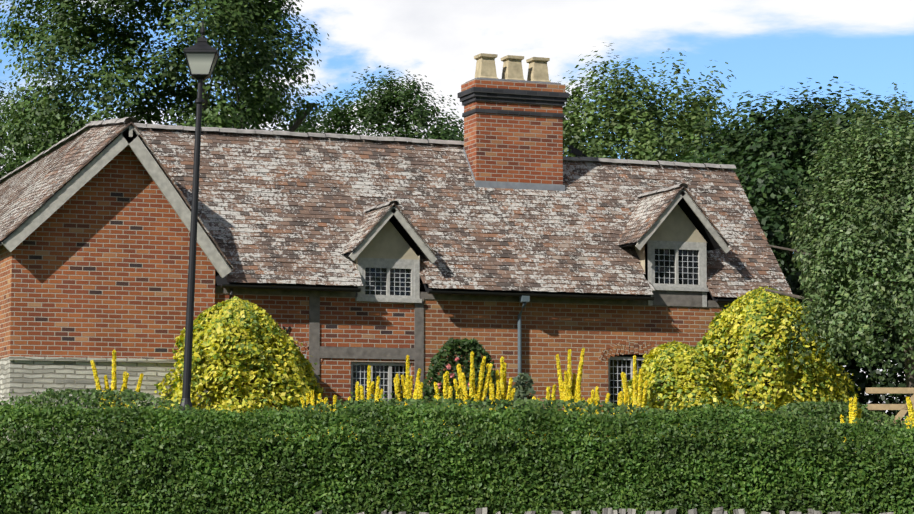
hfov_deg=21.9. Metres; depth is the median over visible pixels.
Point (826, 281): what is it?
pear tree
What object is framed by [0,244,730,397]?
house timber frame
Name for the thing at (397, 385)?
verbascum flower stem
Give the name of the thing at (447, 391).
verbascum flower stem
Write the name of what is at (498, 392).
verbascum flower stem
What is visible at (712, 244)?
roof eaves
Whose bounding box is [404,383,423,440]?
verbascum flower stem
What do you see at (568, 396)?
verbascum flower stem
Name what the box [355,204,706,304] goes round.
dormer plaster
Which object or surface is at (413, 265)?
house window frames
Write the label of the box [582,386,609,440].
verbascum flower stem
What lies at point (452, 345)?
rose plant
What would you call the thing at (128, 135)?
house barge boards
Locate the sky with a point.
(768, 45)
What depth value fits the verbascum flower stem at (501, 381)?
35.32 m
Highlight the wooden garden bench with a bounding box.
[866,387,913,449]
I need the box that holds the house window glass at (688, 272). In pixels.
[353,249,697,414]
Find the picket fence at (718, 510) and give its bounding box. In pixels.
[314,507,892,513]
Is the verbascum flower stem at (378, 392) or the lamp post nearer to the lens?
the lamp post
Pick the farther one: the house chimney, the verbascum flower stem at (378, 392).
the house chimney
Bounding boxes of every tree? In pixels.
[0,0,344,179]
[0,80,34,178]
[277,65,463,144]
[550,42,788,258]
[666,76,913,371]
[708,97,913,378]
[765,82,913,420]
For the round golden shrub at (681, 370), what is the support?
on the ground
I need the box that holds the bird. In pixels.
[567,145,586,156]
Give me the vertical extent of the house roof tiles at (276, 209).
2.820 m
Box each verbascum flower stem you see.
[90,349,128,440]
[111,372,143,440]
[299,390,323,440]
[324,395,337,436]
[355,381,373,437]
[359,365,382,432]
[393,355,422,440]
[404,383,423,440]
[434,371,461,438]
[453,351,492,437]
[476,387,500,440]
[486,357,515,431]
[526,396,545,439]
[545,384,556,439]
[555,348,584,436]
[563,385,590,440]
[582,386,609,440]
[611,391,632,438]
[621,355,653,440]
[838,397,868,453]
[902,397,913,456]
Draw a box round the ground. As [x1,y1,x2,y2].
[5,513,907,513]
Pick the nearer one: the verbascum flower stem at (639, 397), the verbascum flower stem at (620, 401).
the verbascum flower stem at (620, 401)
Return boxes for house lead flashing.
[463,77,564,196]
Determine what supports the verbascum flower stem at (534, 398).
on the ground
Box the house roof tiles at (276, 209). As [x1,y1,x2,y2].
[0,122,792,297]
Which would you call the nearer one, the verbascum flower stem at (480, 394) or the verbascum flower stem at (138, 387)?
the verbascum flower stem at (138, 387)
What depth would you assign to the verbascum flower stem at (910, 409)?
30.80 m
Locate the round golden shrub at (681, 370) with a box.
[621,340,743,441]
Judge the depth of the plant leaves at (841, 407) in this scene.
33.49 m
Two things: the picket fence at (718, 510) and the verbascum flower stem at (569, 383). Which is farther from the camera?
the verbascum flower stem at (569, 383)
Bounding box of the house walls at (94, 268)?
[0,145,780,440]
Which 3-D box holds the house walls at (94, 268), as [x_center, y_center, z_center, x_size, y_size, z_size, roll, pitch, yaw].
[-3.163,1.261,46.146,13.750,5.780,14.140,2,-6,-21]
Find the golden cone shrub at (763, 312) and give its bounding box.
[695,286,861,445]
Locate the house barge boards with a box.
[2,124,729,277]
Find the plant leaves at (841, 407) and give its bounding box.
[737,399,904,455]
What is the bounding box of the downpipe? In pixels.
[518,296,529,399]
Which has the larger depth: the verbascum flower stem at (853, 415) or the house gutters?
the house gutters
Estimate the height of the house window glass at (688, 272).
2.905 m
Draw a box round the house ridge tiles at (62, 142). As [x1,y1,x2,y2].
[0,117,735,210]
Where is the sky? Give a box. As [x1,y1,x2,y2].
[0,0,913,416]
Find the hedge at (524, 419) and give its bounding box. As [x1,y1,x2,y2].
[0,391,913,513]
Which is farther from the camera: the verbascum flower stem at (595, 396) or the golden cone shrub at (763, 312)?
the golden cone shrub at (763, 312)
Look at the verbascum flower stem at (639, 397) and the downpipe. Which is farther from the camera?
the downpipe
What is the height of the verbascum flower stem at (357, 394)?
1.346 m
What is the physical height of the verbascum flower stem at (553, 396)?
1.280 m
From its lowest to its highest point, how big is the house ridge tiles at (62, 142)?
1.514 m
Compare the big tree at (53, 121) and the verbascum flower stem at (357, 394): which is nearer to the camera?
the verbascum flower stem at (357, 394)
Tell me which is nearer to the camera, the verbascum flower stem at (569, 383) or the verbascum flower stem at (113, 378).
the verbascum flower stem at (113, 378)
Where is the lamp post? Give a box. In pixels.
[179,22,219,439]
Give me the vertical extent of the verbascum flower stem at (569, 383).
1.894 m
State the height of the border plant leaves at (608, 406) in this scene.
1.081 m
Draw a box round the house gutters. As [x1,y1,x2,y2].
[221,284,739,401]
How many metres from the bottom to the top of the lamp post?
5.620 m
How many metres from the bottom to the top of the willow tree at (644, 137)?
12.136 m
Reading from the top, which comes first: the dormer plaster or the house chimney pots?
the house chimney pots
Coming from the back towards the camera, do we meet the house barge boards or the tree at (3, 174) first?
the tree at (3, 174)
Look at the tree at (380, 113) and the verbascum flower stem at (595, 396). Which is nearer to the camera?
the verbascum flower stem at (595, 396)
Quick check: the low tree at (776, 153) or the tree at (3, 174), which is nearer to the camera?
the low tree at (776, 153)
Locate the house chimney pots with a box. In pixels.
[474,53,550,81]
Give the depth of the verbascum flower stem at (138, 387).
32.72 m
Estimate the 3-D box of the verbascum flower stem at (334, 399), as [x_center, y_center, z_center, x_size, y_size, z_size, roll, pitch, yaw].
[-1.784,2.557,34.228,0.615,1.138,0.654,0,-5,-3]
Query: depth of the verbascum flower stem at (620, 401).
34.27 m
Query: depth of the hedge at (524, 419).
25.76 m
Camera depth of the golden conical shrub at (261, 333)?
36.98 m
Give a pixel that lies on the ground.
(393, 513)
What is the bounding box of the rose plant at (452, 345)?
[422,337,496,435]
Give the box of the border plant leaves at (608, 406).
[136,397,807,445]
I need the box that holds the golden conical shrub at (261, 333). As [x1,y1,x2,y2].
[152,296,327,440]
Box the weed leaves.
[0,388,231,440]
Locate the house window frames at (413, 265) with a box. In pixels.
[286,240,708,411]
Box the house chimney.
[457,79,568,184]
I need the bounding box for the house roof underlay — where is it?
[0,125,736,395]

